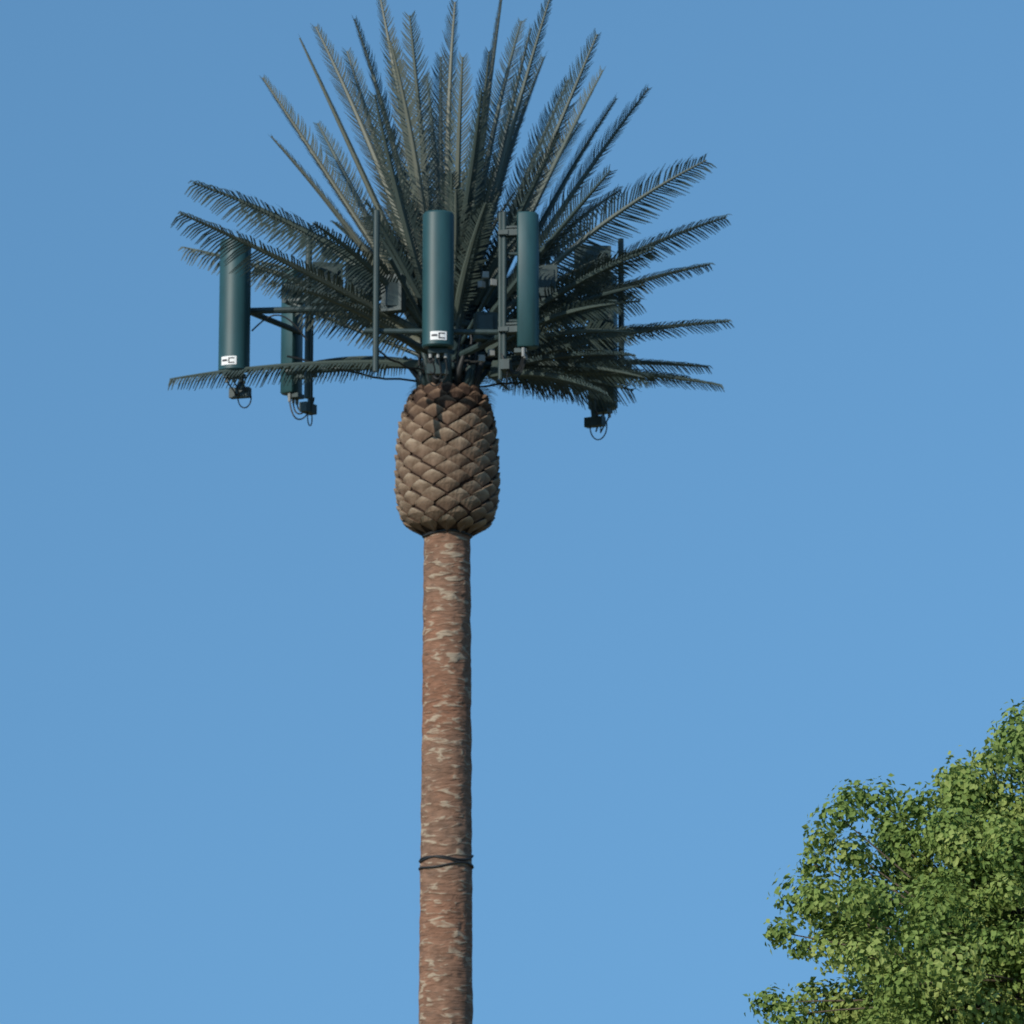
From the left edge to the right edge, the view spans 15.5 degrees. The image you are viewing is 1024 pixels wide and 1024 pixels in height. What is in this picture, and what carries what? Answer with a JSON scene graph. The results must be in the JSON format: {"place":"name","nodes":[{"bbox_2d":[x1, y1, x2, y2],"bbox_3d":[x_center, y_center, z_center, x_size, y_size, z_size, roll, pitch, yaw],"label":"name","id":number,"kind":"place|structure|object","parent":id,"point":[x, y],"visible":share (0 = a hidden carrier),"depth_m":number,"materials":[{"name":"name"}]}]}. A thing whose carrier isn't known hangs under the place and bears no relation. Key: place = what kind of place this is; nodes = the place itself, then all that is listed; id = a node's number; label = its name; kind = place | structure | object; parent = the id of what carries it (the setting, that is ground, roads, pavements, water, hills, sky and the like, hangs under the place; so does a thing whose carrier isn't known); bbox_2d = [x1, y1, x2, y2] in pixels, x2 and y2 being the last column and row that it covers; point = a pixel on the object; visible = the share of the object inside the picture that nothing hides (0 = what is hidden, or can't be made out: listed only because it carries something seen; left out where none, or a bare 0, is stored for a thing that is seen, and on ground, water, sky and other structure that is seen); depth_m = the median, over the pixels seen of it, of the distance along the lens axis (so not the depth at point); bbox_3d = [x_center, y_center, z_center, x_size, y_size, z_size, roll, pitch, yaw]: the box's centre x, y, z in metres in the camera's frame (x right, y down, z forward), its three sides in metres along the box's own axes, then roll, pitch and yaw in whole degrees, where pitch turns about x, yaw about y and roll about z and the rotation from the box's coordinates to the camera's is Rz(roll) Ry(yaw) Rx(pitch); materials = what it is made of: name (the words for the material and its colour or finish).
{"place":"outdoors","nodes":[
{"label":"outdoors","id":0,"kind":"place"},
{"bbox_2d":[168,0,733,1023],"bbox_3d":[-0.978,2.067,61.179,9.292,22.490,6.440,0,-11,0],"label":"palm tree cell tower","id":1,"kind":"structure","parent":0,"point":[434,272],"depth_m":60.92,"materials":[{"name":"green plastic"}]},
{"bbox_2d":[0,0,1023,1023],"label":"sky","id":2,"kind":"structure","parent":0,"point":[697,620],"materials":[{"name":"blue"}]},
{"bbox_2d":[743,698,1023,1023],"bbox_3d":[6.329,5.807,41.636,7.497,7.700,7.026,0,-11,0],"label":"leafy tree","id":3,"kind":"object","parent":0,"point":[959,925],"visible":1,"depth_m":40.98,"materials":[{"name":"green plant"}]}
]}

